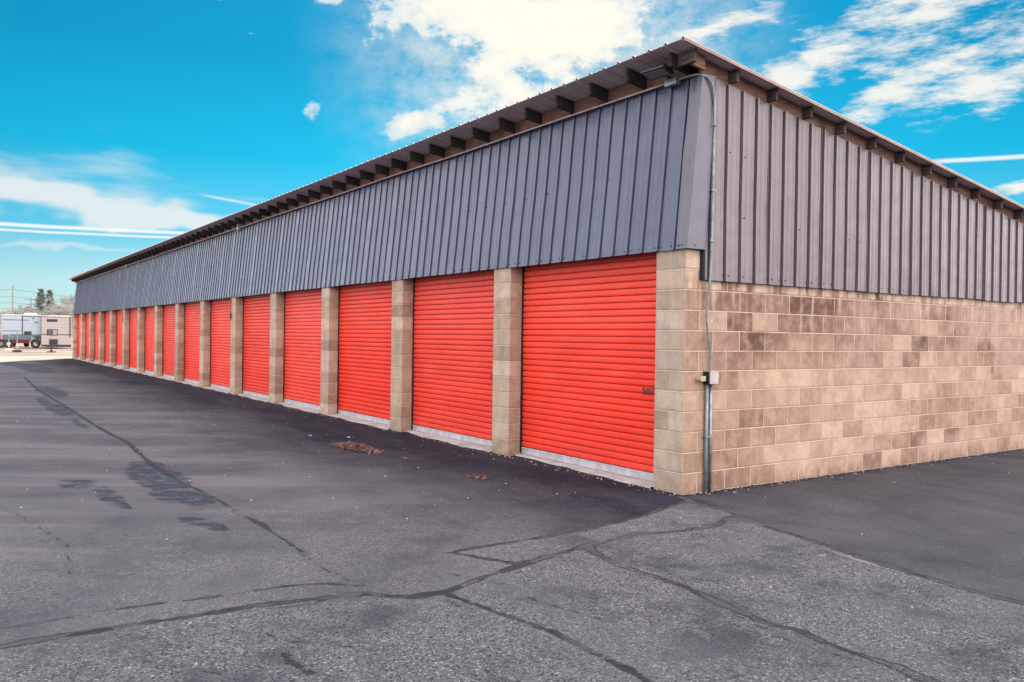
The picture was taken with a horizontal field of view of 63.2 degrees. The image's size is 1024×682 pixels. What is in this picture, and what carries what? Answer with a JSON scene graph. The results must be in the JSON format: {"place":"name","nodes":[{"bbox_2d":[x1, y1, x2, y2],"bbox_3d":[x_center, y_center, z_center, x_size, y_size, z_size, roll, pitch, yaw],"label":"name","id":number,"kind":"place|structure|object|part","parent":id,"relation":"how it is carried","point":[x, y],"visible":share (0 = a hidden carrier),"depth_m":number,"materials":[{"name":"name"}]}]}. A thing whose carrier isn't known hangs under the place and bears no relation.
{"place":"outdoors","nodes":[
{"label":"outdoors","id":0,"kind":"place"},
{"bbox_2d":[0,356,71,361],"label":"pavement","id":1,"kind":"structure","parent":0,"point":[13,358],"depth_m":46.09,"materials":[{"name":"concrete"}]},
{"bbox_2d":[0,330,72,355],"bbox_3d":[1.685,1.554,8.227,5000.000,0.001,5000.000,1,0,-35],"label":"ground","id":2,"kind":"structure","parent":0,"point":[29,350],"depth_m":61.16,"materials":[{"name":"grey concrete"}]},
{"bbox_2d":[4,335,13,349],"bbox_3d":[-37.240,0.069,61.543,0.600,1.240,0.600,1,0,-35],"label":"barrier post","id":3,"kind":"object","parent":2,"relation":"on","point":[8,348],"visible":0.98,"depth_m":61.50,"materials":[{"name":"concrete"}]},
{"bbox_2d":[12,286,13,313],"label":"utility pole","id":4,"kind":"object","parent":2,"relation":"on","point":[12,298],"visible":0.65,"depth_m":176.57,"materials":[{"name":"wood"}]},
{"bbox_2d":[0,331,30,346],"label":"parked car","id":5,"kind":"object","parent":2,"relation":"on","point":[26,343],"visible":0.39,"depth_m":76.57,"materials":[{"name":"red paint"}]},
{"bbox_2d":[12,332,21,351],"bbox_3d":[-33.934,0.063,57.020,0.600,1.390,0.600,1,0,-35],"label":"barrier post","id":6,"kind":"object","parent":2,"relation":"on","point":[17,350],"visible":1,"depth_m":56.98,"materials":[{"name":"paint"}]},
{"bbox_2d":[1,313,40,347],"bbox_3d":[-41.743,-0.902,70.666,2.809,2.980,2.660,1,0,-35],"label":"travel trailer","id":7,"kind":"object","parent":2,"relation":"on","point":[26,326],"visible":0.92,"depth_m":69.79,"materials":[{"name":"metal"}]},
{"bbox_2d":[0,307,42,326],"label":"bare tree","id":8,"kind":"object","parent":2,"relation":"on","point":[14,311],"visible":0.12,"depth_m":181.29,"materials":[{"name":"grey plant"}]},
{"bbox_2d":[0,307,47,323],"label":"bare tree","id":9,"kind":"object","parent":2,"relation":"on","point":[28,311],"visible":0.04,"depth_m":196.53,"materials":[{"name":"grey plant"}]},
{"bbox_2d":[18,305,49,314],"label":"bare tree","id":10,"kind":"object","parent":2,"relation":"on","point":[20,306],"visible":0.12,"depth_m":202.86,"materials":[{"name":"grey plant"}]},
{"bbox_2d":[34,289,47,314],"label":"conifer tree","id":11,"kind":"object","parent":2,"relation":"on","point":[41,301],"visible":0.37,"depth_m":214.18,"materials":[{"name":"green plant"}]},
{"bbox_2d":[43,290,57,313],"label":"conifer tree","id":12,"kind":"object","parent":2,"relation":"on","point":[49,292],"visible":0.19,"depth_m":216.19,"materials":[{"name":"green plant"}]},
{"bbox_2d":[31,296,73,315],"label":"bare tree","id":13,"kind":"object","parent":2,"relation":"on","point":[57,306],"visible":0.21,"depth_m":202.15,"materials":[{"name":"grey plant"}]},
{"bbox_2d":[40,315,71,346],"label":"travel trailer","id":14,"kind":"object","parent":2,"relation":"on","point":[56,330],"visible":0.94,"depth_m":70.87,"materials":[{"name":"beige metal"}]},
{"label":"window","id":15,"kind":"part","parent":14,"relation":"part of","materials":[{"name":"black glass"}]},
{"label":"window","id":16,"kind":"part","parent":14,"relation":"part of","materials":[{"name":"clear glass"}]},
{"bbox_2d":[46,306,72,316],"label":"bare tree","id":17,"kind":"object","parent":2,"relation":"on","point":[64,312],"visible":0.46,"depth_m":190.00,"materials":[{"name":"grey plant"}]},
{"bbox_2d":[48,303,72,336],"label":"bare tree","id":18,"kind":"object","parent":2,"relation":"on","point":[70,306],"visible":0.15,"depth_m":196.13,"materials":[{"name":"grey plant"}]},
{"bbox_2d":[56,294,74,306],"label":"bare tree","id":19,"kind":"object","parent":2,"relation":"on","point":[71,300],"visible":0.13,"depth_m":213.63,"materials":[{"name":"grey plant"}]},
{"bbox_2d":[68,36,1023,494],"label":"storage building","id":20,"kind":"structure","parent":2,"relation":"on","point":[538,294],"depth_m":10.36,"materials":[{"name":"metal"}]},
{"bbox_2d":[77,314,80,358],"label":"roll up door","id":21,"kind":"structure","parent":20,"relation":"in","point":[79,315],"depth_m":45.54,"materials":[{"name":"red metal"}]},
{"bbox_2d":[85,313,88,359],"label":"roll up door","id":22,"kind":"structure","parent":20,"relation":"in","point":[87,314],"depth_m":42.94,"materials":[{"name":"red metal"}]},
{"bbox_2d":[94,312,98,361],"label":"roll up door","id":23,"kind":"structure","parent":20,"relation":"in","point":[96,327],"depth_m":40.38,"materials":[{"name":"red metal"}]},
{"bbox_2d":[104,310,109,364],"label":"roll up door","id":24,"kind":"structure","parent":20,"relation":"in","point":[107,313],"depth_m":37.82,"materials":[{"name":"red metal"}]},
{"bbox_2d":[116,309,122,367],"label":"roll up door","id":25,"kind":"structure","parent":20,"relation":"in","point":[119,324],"depth_m":35.34,"materials":[{"name":"red metal"}]},
{"bbox_2d":[129,308,136,370],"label":"roll up door","id":26,"kind":"structure","parent":20,"relation":"in","point":[132,311],"depth_m":32.80,"materials":[{"name":"red metal"}]},
{"bbox_2d":[144,306,154,373],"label":"roll up door","id":27,"kind":"structure","parent":20,"relation":"in","point":[149,310],"depth_m":30.22,"materials":[{"name":"red metal"}]},
{"bbox_2d":[162,304,174,378],"bbox_3d":[-11.132,-0.019,27.264,0.072,2.520,2.656,1,0,-35],"label":"roll up door","id":28,"kind":"structure","parent":20,"relation":"in","point":[168,334],"depth_m":27.65,"materials":[{"name":"red metal"}]},
{"bbox_2d":[183,301,199,383],"bbox_3d":[-9.413,0.018,24.765,0.072,2.520,2.656,1,0,-35],"label":"roll up door","id":29,"kind":"structure","parent":20,"relation":"in","point":[191,309],"depth_m":25.10,"materials":[{"name":"red metal"}]},
{"bbox_2d":[209,297,230,390],"bbox_3d":[-7.695,0.055,22.266,0.072,2.520,2.656,1,0,-35],"label":"roll up door","id":30,"kind":"structure","parent":20,"relation":"in","point":[220,309],"depth_m":22.56,"materials":[{"name":"red metal"}]},
{"bbox_2d":[242,293,269,398],"bbox_3d":[-5.976,0.092,19.768,0.072,2.520,2.656,1,0,-35],"label":"roll up door","id":31,"kind":"structure","parent":20,"relation":"in","point":[256,308],"depth_m":20.00,"materials":[{"name":"red metal"}]},
{"bbox_2d":[283,288,321,409],"bbox_3d":[-4.257,0.129,17.269,0.072,2.520,2.656,1,0,-35],"label":"roll up door","id":32,"kind":"structure","parent":20,"relation":"in","point":[302,308],"depth_m":17.44,"materials":[{"name":"red metal"}]},
{"bbox_2d":[337,280,391,424],"bbox_3d":[-2.538,0.166,14.770,0.072,2.520,2.656,1,0,-35],"label":"roll up door","id":33,"kind":"structure","parent":20,"relation":"in","point":[364,309],"depth_m":14.87,"materials":[{"name":"red metal"}]},
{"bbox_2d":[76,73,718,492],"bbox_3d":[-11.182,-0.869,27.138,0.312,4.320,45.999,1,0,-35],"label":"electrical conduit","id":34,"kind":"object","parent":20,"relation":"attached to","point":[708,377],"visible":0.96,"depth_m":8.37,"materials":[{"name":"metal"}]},
{"bbox_2d":[411,269,493,446],"bbox_3d":[-0.820,0.203,12.272,0.072,2.520,2.656,1,0,-35],"label":"roll up door","id":35,"kind":"structure","parent":20,"relation":"in","point":[453,314],"depth_m":12.30,"materials":[{"name":"red metal"}]},
{"bbox_2d":[520,251,656,480],"bbox_3d":[0.899,0.240,9.773,0.072,2.520,2.656,1,0,-35],"label":"roll up door","id":36,"kind":"structure","parent":20,"relation":"in","point":[588,327],"depth_m":9.71,"materials":[{"name":"red metal"}]},
{"bbox_2d":[640,63,680,87],"bbox_3d":[1.523,-2.681,8.442,0.344,0.167,0.315,1,0,-35],"label":"floodlight","id":37,"kind":"object","parent":20,"relation":"attached to","point":[658,71],"visible":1,"depth_m":8.41,"materials":[{"name":"metal"}]},
{"bbox_2d":[0,358,1023,681],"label":"asphalt lot","id":38,"kind":"structure","parent":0,"point":[538,572],"depth_m":5.75,"materials":[{"name":"grey asphalt"}]},
{"bbox_2d":[333,441,383,453],"bbox_3d":[-2.081,1.386,11.127,0.454,0.125,1.192,1,0,-35],"label":"pine needle pile","id":39,"kind":"object","parent":38,"relation":"on","point":[354,446],"visible":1,"depth_m":11.03,"materials":[{"name":"brown plant"}]},
{"bbox_2d":[468,473,491,479],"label":"leaf crumbs","id":40,"kind":"object","parent":38,"relation":"on","point":[477,476],"visible":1,"depth_m":9.00,"materials":[{"name":"brown plant"}]},
{"bbox_2d":[0,386,1023,677],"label":"loose grit","id":41,"kind":"object","parent":38,"relation":"on","point":[578,472],"visible":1,"depth_m":9.63,"materials":[{"name":"grey gravel"}]},
{"bbox_2d":[0,0,1023,314],"label":"sky","id":42,"kind":"structure","parent":0,"point":[127,127],"materials":[{"name":"blue"}]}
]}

